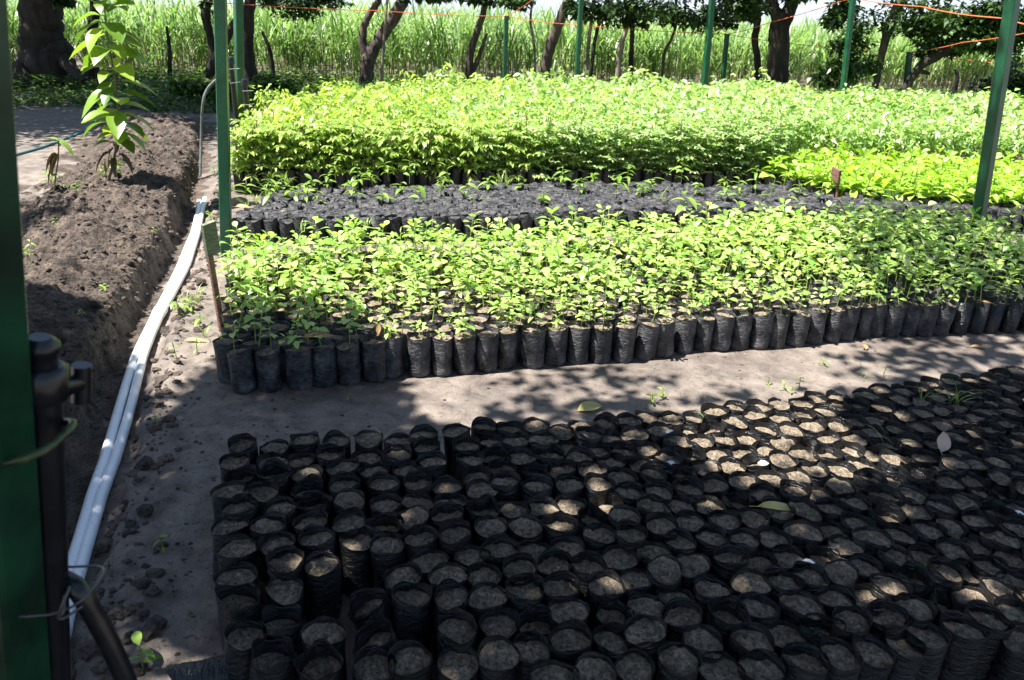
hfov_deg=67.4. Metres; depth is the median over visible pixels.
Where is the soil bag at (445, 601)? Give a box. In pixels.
[432,578,469,662]
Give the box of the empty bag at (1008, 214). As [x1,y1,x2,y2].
[996,209,1012,232]
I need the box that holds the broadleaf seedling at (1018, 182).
[1011,174,1023,190]
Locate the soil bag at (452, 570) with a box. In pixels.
[428,562,469,632]
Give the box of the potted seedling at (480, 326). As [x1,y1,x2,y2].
[462,321,483,332]
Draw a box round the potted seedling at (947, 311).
[932,288,959,336]
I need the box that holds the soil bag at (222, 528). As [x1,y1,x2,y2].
[211,516,249,575]
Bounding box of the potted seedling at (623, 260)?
[610,255,630,279]
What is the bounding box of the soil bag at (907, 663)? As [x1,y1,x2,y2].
[883,625,926,679]
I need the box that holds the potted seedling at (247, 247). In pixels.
[237,246,259,276]
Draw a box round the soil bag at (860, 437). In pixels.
[840,430,868,449]
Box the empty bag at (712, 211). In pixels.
[701,206,716,232]
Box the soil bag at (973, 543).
[960,532,996,560]
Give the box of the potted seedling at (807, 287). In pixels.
[801,267,818,291]
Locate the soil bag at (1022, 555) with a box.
[1020,543,1023,560]
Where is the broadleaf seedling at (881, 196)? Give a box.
[870,181,893,201]
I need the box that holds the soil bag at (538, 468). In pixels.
[518,462,550,483]
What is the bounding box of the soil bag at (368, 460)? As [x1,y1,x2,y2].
[351,447,381,467]
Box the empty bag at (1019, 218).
[1008,210,1022,232]
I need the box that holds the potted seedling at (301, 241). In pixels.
[289,236,316,283]
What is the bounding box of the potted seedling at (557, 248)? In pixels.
[542,243,563,276]
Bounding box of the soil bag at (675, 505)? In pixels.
[665,494,696,517]
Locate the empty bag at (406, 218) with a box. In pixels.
[401,213,416,242]
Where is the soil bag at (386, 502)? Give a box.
[369,493,402,517]
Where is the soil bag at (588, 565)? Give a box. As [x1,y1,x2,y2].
[568,550,607,601]
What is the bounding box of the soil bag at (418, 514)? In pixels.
[397,505,429,535]
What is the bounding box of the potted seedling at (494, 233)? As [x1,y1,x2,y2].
[480,232,505,265]
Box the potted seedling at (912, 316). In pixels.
[899,282,926,336]
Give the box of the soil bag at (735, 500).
[720,491,756,510]
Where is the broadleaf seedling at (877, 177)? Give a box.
[865,175,880,190]
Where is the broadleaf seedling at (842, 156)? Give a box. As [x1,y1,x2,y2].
[832,147,848,172]
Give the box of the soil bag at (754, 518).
[737,507,769,529]
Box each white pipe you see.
[68,199,201,570]
[69,196,206,636]
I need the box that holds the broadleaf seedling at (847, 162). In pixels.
[839,157,852,169]
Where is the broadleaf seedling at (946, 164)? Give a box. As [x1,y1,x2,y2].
[934,161,953,173]
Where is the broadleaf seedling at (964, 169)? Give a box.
[952,166,976,186]
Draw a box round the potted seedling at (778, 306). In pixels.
[771,283,793,314]
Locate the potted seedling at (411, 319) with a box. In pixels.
[399,294,422,327]
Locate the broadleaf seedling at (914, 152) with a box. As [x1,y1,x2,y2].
[900,148,924,166]
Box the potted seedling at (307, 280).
[291,266,317,303]
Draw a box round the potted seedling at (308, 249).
[290,235,317,272]
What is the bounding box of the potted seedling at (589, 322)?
[571,295,598,355]
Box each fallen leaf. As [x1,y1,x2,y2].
[185,337,208,341]
[232,204,249,207]
[296,332,331,337]
[376,324,380,335]
[575,401,601,410]
[751,501,798,510]
[937,431,950,453]
[972,344,986,348]
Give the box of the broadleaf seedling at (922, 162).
[915,155,932,166]
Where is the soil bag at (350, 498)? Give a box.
[333,488,365,517]
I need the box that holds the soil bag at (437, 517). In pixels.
[430,502,463,549]
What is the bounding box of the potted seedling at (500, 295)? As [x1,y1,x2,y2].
[488,275,510,300]
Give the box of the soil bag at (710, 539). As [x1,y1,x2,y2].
[695,523,730,573]
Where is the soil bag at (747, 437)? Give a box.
[733,430,759,450]
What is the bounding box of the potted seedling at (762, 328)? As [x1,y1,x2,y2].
[749,285,785,349]
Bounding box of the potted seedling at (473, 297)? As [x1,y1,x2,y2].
[466,278,487,304]
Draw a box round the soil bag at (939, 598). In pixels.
[928,586,973,625]
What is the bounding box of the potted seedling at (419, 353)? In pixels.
[407,322,431,376]
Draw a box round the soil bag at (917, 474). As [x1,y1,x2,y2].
[909,462,941,479]
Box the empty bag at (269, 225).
[261,217,278,242]
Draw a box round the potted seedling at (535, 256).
[529,242,544,275]
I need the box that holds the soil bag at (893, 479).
[878,473,907,488]
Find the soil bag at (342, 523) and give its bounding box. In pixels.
[332,506,365,556]
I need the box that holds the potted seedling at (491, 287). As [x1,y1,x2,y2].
[478,276,504,305]
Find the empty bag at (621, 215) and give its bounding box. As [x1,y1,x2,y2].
[613,208,625,234]
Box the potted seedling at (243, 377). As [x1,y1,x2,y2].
[223,320,257,393]
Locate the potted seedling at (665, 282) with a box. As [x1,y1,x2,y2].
[661,279,679,286]
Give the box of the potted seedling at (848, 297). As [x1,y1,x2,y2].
[838,273,864,303]
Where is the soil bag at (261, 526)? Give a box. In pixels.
[249,511,286,582]
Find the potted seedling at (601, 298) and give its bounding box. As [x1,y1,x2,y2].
[588,256,616,304]
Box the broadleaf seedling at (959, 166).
[947,157,964,173]
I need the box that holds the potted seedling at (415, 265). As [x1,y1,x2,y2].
[406,262,432,297]
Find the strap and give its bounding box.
[3,418,77,466]
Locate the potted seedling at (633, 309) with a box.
[619,288,641,317]
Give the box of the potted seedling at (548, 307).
[535,276,567,311]
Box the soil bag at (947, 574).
[923,556,966,598]
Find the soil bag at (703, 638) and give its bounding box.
[681,624,723,663]
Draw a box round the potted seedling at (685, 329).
[674,300,697,354]
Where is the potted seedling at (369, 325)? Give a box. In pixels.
[357,309,380,333]
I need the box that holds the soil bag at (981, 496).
[964,486,1000,500]
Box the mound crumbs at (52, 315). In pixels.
[21,142,194,411]
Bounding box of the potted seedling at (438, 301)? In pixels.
[417,277,446,308]
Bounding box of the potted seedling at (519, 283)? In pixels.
[506,269,526,303]
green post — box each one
[0,0,50,679]
[213,0,231,256]
[233,0,244,125]
[502,16,508,85]
[574,0,583,84]
[701,0,715,85]
[720,34,729,83]
[839,0,855,93]
[903,51,913,83]
[970,0,1020,234]
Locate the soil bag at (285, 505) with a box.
[263,495,298,534]
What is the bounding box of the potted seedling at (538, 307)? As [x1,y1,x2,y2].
[518,278,545,317]
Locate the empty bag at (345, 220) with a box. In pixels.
[342,215,356,244]
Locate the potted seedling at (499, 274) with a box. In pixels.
[492,252,520,293]
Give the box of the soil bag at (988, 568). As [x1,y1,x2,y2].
[969,554,1008,580]
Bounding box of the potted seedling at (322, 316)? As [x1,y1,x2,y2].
[303,310,325,322]
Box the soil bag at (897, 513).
[868,503,906,529]
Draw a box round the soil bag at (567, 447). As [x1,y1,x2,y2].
[554,441,581,456]
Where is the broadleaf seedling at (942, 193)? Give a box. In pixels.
[930,179,956,200]
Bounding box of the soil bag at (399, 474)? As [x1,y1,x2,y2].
[392,460,422,497]
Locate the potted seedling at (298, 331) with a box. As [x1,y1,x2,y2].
[284,319,307,335]
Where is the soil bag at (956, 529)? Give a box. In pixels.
[935,516,968,542]
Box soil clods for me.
[19,123,233,679]
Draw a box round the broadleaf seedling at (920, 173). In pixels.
[909,165,928,181]
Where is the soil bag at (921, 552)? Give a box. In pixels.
[905,542,942,568]
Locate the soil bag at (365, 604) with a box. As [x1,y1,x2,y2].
[347,588,392,630]
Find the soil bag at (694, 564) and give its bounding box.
[676,553,710,591]
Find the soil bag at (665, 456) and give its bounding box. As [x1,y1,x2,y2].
[654,447,683,474]
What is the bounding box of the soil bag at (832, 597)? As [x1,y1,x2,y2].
[815,584,855,616]
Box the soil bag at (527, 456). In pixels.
[507,447,537,472]
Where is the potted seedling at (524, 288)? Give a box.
[510,267,531,295]
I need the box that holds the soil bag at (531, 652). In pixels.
[513,630,551,679]
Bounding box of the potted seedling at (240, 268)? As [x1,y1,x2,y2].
[229,253,258,283]
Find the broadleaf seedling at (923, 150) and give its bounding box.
[914,148,930,157]
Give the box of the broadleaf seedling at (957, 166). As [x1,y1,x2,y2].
[944,156,968,174]
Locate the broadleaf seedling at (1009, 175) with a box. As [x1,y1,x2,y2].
[995,172,1016,188]
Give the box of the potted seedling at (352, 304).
[343,294,366,329]
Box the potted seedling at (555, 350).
[544,313,568,366]
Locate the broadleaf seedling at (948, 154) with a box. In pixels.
[939,149,962,163]
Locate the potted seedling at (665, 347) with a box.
[653,307,674,357]
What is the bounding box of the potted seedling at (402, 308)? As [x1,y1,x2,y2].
[387,276,415,312]
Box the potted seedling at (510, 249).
[493,247,513,274]
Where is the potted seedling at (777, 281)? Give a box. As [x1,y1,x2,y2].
[770,272,790,295]
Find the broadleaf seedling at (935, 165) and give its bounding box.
[924,155,941,168]
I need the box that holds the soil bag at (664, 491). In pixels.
[642,480,672,503]
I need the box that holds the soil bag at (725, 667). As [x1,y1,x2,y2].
[697,651,745,679]
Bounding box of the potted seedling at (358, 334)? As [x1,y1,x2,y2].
[345,318,367,375]
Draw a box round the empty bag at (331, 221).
[326,216,343,244]
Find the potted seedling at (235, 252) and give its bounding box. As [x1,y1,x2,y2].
[220,250,243,295]
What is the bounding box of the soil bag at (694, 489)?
[672,476,704,503]
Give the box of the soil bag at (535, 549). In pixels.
[515,540,548,562]
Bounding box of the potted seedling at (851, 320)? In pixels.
[840,271,864,340]
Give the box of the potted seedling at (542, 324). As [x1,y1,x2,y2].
[528,317,548,337]
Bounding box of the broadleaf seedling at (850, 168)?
[841,165,857,188]
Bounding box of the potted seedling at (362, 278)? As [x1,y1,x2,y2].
[353,256,374,282]
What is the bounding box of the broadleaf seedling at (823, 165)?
[808,154,830,173]
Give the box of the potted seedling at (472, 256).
[460,241,482,280]
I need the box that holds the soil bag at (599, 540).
[582,523,615,554]
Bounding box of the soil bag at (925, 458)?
[909,447,940,467]
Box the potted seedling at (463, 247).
[443,238,467,269]
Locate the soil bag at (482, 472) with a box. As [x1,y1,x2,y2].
[462,465,490,495]
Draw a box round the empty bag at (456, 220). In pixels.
[447,214,461,241]
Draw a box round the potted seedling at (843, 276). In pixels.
[831,268,857,295]
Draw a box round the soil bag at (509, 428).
[495,421,525,437]
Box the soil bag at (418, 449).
[412,436,439,460]
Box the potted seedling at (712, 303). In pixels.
[696,277,721,306]
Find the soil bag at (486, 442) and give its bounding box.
[480,433,502,455]
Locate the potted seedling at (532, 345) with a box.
[520,302,546,368]
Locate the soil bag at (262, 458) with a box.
[257,452,289,475]
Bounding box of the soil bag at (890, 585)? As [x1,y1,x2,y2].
[869,573,912,601]
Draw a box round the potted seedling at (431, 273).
[418,232,438,275]
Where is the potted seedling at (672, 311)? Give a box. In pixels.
[657,307,676,318]
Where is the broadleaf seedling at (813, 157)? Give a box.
[805,155,818,171]
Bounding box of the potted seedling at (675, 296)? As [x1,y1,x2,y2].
[662,278,680,303]
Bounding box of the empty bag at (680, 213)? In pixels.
[676,208,689,232]
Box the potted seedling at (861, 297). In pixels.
[851,273,881,301]
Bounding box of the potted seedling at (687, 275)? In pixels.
[671,257,696,292]
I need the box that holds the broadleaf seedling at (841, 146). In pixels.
[830,145,850,156]
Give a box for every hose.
[17,104,102,155]
[62,570,137,679]
[199,79,215,175]
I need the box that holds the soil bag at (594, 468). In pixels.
[577,460,609,481]
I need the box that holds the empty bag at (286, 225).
[279,217,296,243]
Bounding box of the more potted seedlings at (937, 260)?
[233,190,1023,335]
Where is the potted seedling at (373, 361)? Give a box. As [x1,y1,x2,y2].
[360,334,385,382]
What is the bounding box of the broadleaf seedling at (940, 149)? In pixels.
[927,147,943,159]
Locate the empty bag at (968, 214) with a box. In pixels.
[962,208,971,231]
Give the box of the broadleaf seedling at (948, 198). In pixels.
[944,175,961,200]
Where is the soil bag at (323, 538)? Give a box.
[297,524,336,563]
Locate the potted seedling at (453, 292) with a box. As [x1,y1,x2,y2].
[451,263,475,298]
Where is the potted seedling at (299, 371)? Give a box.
[284,332,312,390]
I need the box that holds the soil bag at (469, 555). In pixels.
[453,543,490,571]
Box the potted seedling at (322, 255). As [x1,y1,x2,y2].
[307,243,337,285]
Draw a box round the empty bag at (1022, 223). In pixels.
[1019,208,1023,232]
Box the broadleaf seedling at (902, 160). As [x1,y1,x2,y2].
[887,156,904,171]
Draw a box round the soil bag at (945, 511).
[924,494,960,521]
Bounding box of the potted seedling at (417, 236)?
[402,220,424,267]
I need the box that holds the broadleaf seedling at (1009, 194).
[989,178,1023,207]
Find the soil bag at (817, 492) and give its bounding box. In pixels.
[809,483,836,504]
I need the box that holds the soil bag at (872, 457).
[857,446,878,465]
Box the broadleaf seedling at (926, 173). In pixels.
[920,170,933,192]
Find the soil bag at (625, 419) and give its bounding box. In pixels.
[614,412,643,432]
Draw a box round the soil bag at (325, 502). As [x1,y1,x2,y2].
[295,489,332,529]
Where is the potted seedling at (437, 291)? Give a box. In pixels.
[430,274,450,298]
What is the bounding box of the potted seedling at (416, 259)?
[402,257,425,286]
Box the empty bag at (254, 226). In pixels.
[244,217,261,246]
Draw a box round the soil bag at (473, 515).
[465,493,500,544]
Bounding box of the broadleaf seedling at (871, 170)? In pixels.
[868,160,891,182]
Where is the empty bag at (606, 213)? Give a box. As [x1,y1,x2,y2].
[599,209,616,232]
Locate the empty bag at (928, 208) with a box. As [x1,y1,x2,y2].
[914,207,930,224]
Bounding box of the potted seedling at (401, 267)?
[378,250,410,287]
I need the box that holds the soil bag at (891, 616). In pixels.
[866,598,908,640]
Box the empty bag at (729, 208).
[727,206,738,230]
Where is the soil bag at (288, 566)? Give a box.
[266,545,304,616]
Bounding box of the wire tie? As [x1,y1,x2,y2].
[18,565,104,619]
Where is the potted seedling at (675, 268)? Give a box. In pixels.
[662,252,686,282]
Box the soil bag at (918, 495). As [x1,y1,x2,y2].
[896,484,928,506]
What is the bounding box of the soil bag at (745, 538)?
[726,527,760,558]
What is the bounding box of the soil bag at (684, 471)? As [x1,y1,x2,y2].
[664,463,698,485]
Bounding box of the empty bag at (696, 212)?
[689,207,703,232]
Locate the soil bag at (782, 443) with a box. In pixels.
[769,434,796,452]
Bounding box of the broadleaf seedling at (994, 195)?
[989,185,1001,204]
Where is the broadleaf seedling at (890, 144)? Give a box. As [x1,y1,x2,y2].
[879,142,899,161]
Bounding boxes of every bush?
[164,71,310,102]
[807,19,885,90]
[965,65,1023,98]
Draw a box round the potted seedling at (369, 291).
[351,257,375,296]
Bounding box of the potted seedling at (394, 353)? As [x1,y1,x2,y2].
[378,317,402,378]
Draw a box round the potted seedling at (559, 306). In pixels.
[551,289,575,353]
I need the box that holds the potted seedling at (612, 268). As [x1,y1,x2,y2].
[592,254,621,289]
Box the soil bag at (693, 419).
[681,410,707,432]
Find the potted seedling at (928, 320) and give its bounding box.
[916,294,944,336]
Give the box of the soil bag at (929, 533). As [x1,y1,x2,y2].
[910,518,947,546]
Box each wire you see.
[205,1,994,63]
[730,0,844,33]
[863,0,1023,24]
[922,33,1023,50]
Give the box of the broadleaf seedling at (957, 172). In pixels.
[946,169,962,192]
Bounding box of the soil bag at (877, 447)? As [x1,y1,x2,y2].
[868,436,902,454]
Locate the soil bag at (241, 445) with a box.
[227,433,258,468]
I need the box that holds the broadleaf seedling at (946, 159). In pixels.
[931,157,950,166]
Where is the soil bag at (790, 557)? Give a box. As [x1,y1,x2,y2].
[772,543,808,572]
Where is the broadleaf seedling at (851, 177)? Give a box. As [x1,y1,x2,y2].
[841,172,865,190]
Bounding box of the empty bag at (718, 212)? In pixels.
[715,207,729,232]
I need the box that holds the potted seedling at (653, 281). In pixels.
[645,259,661,287]
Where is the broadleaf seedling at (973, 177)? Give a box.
[957,174,976,194]
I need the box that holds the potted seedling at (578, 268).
[568,238,585,271]
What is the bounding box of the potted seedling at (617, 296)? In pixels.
[605,274,630,309]
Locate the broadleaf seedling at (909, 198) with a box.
[903,177,925,202]
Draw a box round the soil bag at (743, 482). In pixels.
[728,471,760,493]
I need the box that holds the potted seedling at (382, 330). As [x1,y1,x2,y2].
[371,309,394,339]
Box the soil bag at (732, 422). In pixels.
[721,414,747,433]
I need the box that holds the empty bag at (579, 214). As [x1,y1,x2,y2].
[573,210,586,236]
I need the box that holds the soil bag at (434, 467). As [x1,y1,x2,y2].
[416,450,446,483]
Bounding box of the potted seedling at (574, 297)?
[565,268,587,305]
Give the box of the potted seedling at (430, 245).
[421,229,448,270]
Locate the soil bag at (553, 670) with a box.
[529,659,578,679]
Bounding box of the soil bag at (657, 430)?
[646,421,671,447]
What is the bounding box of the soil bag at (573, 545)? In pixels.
[549,536,584,562]
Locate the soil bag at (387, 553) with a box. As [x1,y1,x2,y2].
[369,530,405,592]
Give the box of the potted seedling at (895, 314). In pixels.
[881,287,906,337]
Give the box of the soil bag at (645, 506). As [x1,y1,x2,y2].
[636,493,671,525]
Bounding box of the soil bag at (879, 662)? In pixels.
[851,633,896,679]
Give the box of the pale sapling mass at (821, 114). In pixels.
[325,65,1023,160]
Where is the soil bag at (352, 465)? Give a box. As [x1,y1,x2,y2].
[326,458,359,494]
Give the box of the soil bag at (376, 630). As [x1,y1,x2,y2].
[352,616,398,657]
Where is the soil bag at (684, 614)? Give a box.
[661,597,701,641]
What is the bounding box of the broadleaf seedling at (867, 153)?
[848,148,870,166]
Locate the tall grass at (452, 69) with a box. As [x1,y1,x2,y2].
[437,61,464,79]
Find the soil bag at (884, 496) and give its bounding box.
[868,483,903,516]
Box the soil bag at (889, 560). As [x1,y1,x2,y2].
[875,544,915,578]
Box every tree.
[11,0,87,88]
[45,137,74,193]
[69,0,155,180]
[83,0,99,80]
[197,0,279,83]
[256,0,421,85]
[423,0,534,82]
[495,0,577,83]
[529,0,535,71]
[565,0,617,79]
[589,3,605,81]
[595,0,682,84]
[627,23,634,86]
[638,0,740,86]
[695,0,819,87]
[717,0,768,79]
[816,0,970,90]
[900,0,1023,92]
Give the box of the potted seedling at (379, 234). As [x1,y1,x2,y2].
[365,229,386,269]
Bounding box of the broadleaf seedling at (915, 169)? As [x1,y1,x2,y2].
[903,166,928,193]
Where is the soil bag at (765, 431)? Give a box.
[752,421,780,441]
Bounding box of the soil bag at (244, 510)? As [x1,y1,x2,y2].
[220,493,258,535]
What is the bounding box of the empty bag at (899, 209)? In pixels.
[891,206,905,227]
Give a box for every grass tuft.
[173,289,192,304]
[178,285,210,299]
[247,194,260,203]
[257,169,278,178]
[276,171,290,184]
[296,220,307,231]
[358,216,377,228]
[501,171,514,185]
[866,419,910,445]
[917,385,938,399]
[937,377,990,404]
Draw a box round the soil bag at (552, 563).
[537,548,571,580]
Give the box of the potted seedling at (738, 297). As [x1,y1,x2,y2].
[731,273,754,303]
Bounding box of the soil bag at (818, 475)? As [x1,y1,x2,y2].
[799,462,829,487]
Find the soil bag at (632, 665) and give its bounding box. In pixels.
[614,647,654,679]
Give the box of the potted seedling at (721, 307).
[714,292,737,312]
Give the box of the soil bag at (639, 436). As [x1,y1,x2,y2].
[620,425,649,446]
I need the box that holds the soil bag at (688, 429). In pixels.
[671,424,696,439]
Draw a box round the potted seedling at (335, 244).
[315,231,338,272]
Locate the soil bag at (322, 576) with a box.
[304,549,341,621]
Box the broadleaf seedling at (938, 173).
[933,171,952,191]
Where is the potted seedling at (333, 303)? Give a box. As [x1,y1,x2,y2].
[324,268,351,308]
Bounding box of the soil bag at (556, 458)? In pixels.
[536,443,564,467]
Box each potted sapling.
[216,118,261,171]
[230,130,252,192]
[232,118,271,192]
[232,124,272,184]
[236,127,290,192]
[238,115,276,167]
[246,127,273,190]
[254,123,292,169]
[256,128,286,166]
[263,130,292,192]
[265,123,305,190]
[266,123,294,165]
[266,133,302,184]
[279,111,317,158]
[281,120,306,159]
[283,131,308,185]
[286,128,321,186]
[288,119,317,164]
[292,124,319,162]
[296,119,321,165]
[298,118,329,171]
[302,136,333,190]
[305,131,332,165]
[306,122,336,171]
[309,121,343,162]
[313,123,344,187]
[314,121,346,166]
[319,130,356,186]
[320,131,351,186]
[325,123,345,162]
[328,118,362,164]
[328,125,358,168]
[332,121,367,174]
[332,125,365,183]
[335,117,369,161]
[342,129,374,163]
[344,126,380,188]
[344,131,373,186]
[356,131,379,175]
[357,134,387,187]
[358,125,381,164]
[365,121,397,165]
[367,121,378,163]
[368,119,392,161]
[368,121,398,182]
[369,125,402,188]
[374,129,400,165]
[375,125,402,185]
[379,120,405,161]
[382,126,413,187]
[387,119,417,161]
[394,129,421,168]
[395,128,421,158]
[396,132,431,186]
[397,119,426,163]
[404,117,442,185]
[404,126,434,184]
[411,124,443,180]
[413,122,437,163]
[414,127,449,186]
[417,119,449,165]
[420,122,452,182]
[425,114,450,164]
[425,128,464,187]
[433,126,456,167]
[436,127,468,184]
[438,123,464,174]
[444,119,470,165]
[445,133,469,167]
[446,123,474,161]
[452,124,484,185]
[457,127,489,166]
[459,128,496,182]
[464,122,498,169]
[466,119,496,166]
[475,127,495,163]
[475,132,502,184]
[478,127,503,163]
[482,130,506,186]
[483,120,510,164]
[485,130,521,182]
[487,130,511,167]
[494,119,522,165]
[496,123,528,169]
[498,120,516,168]
[499,127,523,187]
[503,119,535,171]
[509,126,541,164]
[509,134,535,183]
[511,116,540,168]
[513,135,534,165]
[518,130,546,183]
[525,124,553,166]
[525,127,553,181]
[526,114,563,183]
[528,115,548,165]
[530,126,571,180]
[534,130,555,167]
[539,122,562,165]
[543,130,572,183]
[548,124,573,168]
[554,117,581,167]
[555,126,579,185]
[555,136,584,181]
[558,120,587,185]
[564,114,595,167]
[567,131,591,182]
[570,124,596,182]
[576,130,598,166]
[583,131,602,180]
[583,131,604,163]
[586,127,609,172]
[586,138,608,165]
[589,119,618,166]
[589,124,614,164]
[590,126,616,181]
[595,122,625,183]
[596,122,623,171]
[601,127,630,166]
[602,124,632,185]
[603,125,630,165]
[611,129,640,170]
[616,126,648,171]
[616,127,644,183]
[618,115,642,165]
[620,126,637,163]
[629,126,655,169]
[629,131,649,182]
[630,127,649,165]
[633,121,656,167]
[633,128,656,180]
[635,128,663,183]
[641,125,672,171]
[642,124,659,165]
[644,135,671,168]
[645,132,676,183]
[652,126,676,166]
[655,124,684,171]
[658,125,686,181]
[658,127,684,169]
[660,117,696,182]
[660,118,689,168]
[663,122,689,165]
[667,122,692,183]
[670,116,694,166]
[675,129,693,165]
[678,129,710,182]
[683,129,716,186]
[685,122,713,171]
[686,128,705,160]
[686,130,712,167]
[691,124,717,177]
[696,118,727,168]
[697,127,715,162]
[697,131,729,187]
[703,134,729,169]
[704,128,732,170]
[706,127,732,185]
[708,124,736,168]
[711,133,739,180]
[714,118,747,186]
[715,127,751,169]
[722,130,749,171]
[723,130,751,184]
[731,129,747,170]
[733,129,765,172]
[736,130,764,167]
[736,134,759,169]
[739,129,771,184]
[740,134,764,171]
[743,122,769,167]
[745,130,771,184]
[746,120,774,165]
[751,133,777,163]
[754,124,778,165]
[754,133,788,183]
[757,120,787,167]
[757,128,778,166]
[762,125,792,169]
[762,130,781,156]
[765,114,794,158]
[768,123,790,160]
[771,119,798,158]
[776,116,796,151]
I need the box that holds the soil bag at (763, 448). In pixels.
[751,441,776,456]
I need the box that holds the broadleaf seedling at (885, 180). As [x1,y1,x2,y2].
[875,178,894,197]
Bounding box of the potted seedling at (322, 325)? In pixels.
[307,323,330,338]
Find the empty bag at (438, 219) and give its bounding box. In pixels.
[432,213,447,241]
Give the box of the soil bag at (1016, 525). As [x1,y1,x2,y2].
[998,517,1023,551]
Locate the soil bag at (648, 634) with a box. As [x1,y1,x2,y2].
[624,614,666,679]
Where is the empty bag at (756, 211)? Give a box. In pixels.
[750,208,763,229]
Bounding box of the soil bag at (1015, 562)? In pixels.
[991,547,1023,573]
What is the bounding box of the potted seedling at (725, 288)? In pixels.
[713,282,733,307]
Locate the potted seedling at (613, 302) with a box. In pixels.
[600,282,620,311]
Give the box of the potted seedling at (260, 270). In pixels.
[241,261,267,290]
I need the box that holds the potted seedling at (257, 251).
[241,248,269,304]
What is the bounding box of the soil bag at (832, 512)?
[816,497,847,521]
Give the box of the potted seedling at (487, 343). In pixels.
[476,327,499,372]
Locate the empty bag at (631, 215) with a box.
[625,208,639,233]
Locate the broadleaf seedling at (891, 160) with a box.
[876,146,895,161]
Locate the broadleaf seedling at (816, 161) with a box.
[812,159,830,181]
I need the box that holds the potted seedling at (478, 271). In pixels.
[474,259,487,277]
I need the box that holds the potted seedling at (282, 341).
[271,330,294,381]
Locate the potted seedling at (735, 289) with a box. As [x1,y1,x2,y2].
[731,270,750,293]
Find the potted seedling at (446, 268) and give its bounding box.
[443,255,469,285]
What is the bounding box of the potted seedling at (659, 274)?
[643,259,672,301]
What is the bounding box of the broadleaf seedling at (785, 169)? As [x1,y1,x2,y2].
[776,162,797,178]
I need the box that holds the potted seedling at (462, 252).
[447,248,469,279]
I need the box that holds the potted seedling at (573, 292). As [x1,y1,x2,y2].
[571,278,596,297]
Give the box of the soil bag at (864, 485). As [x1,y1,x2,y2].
[853,467,887,495]
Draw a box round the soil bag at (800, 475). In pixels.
[779,467,812,483]
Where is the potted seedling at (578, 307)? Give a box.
[560,277,581,312]
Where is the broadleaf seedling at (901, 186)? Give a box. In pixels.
[889,176,912,193]
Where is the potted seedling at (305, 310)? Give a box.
[289,291,317,327]
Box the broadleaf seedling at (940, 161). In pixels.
[933,159,954,176]
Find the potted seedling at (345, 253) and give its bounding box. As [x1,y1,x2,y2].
[341,241,367,273]
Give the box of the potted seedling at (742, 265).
[730,247,755,284]
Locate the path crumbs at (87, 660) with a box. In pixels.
[71,344,1016,674]
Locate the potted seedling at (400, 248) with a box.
[382,239,406,270]
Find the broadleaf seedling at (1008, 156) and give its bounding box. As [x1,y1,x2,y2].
[1000,154,1013,166]
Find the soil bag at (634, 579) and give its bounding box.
[619,568,653,604]
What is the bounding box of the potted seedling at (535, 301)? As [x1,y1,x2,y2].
[525,274,544,309]
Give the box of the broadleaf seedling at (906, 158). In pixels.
[898,154,915,165]
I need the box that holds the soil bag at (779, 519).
[761,495,795,530]
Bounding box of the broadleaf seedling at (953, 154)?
[944,151,957,163]
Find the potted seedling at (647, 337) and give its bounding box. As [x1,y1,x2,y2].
[634,297,668,360]
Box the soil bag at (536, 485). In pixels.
[521,474,552,501]
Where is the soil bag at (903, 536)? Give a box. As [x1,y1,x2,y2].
[883,522,918,548]
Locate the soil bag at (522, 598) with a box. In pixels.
[505,572,544,622]
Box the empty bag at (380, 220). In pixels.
[374,215,388,241]
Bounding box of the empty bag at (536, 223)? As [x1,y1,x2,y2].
[532,212,547,238]
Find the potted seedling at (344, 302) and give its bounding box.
[339,290,357,310]
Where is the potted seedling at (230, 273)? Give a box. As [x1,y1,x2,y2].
[219,235,248,283]
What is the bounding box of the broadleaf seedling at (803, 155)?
[789,147,810,162]
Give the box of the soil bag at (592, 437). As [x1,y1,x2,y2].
[574,426,604,447]
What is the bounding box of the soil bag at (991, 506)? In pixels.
[980,496,1019,524]
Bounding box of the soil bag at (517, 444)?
[500,431,530,453]
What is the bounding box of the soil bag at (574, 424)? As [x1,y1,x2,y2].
[567,420,592,433]
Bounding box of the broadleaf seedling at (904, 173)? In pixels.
[894,170,918,194]
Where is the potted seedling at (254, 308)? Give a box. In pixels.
[246,286,269,315]
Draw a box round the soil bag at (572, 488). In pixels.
[554,473,584,499]
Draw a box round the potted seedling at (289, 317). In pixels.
[285,283,313,326]
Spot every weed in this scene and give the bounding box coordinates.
[24,239,36,248]
[41,169,54,186]
[50,173,63,186]
[109,161,124,176]
[129,631,162,670]
[152,534,168,553]
[167,301,185,311]
[168,340,178,357]
[182,298,197,311]
[191,314,210,326]
[192,336,199,352]
[232,183,254,193]
[261,178,278,204]
[273,175,290,196]
[283,186,304,200]
[297,180,314,201]
[303,174,320,192]
[310,188,325,203]
[320,171,335,187]
[330,154,341,180]
[342,180,363,197]
[349,167,365,189]
[361,170,380,186]
[376,188,395,204]
[378,157,395,178]
[391,182,409,194]
[402,160,417,182]
[408,185,425,202]
[436,176,450,195]
[439,162,453,184]
[458,183,478,197]
[478,176,497,189]
[514,176,528,188]
[537,193,551,203]
[550,167,571,182]
[572,178,588,192]
[585,173,599,180]
[613,176,630,197]
[619,164,634,185]
[634,183,650,195]
[645,177,664,190]
[646,394,656,403]
[657,387,667,398]
[670,159,691,180]
[670,190,696,218]
[692,183,703,195]
[716,177,731,185]
[716,185,730,199]
[728,176,747,201]
[747,168,762,191]
[758,174,781,201]
[780,171,793,182]
[789,183,806,195]
[789,196,806,219]
[796,377,804,388]
[815,184,828,201]
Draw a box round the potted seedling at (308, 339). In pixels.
[289,304,320,346]
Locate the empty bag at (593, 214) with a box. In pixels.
[586,210,601,232]
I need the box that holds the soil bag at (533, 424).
[523,417,549,435]

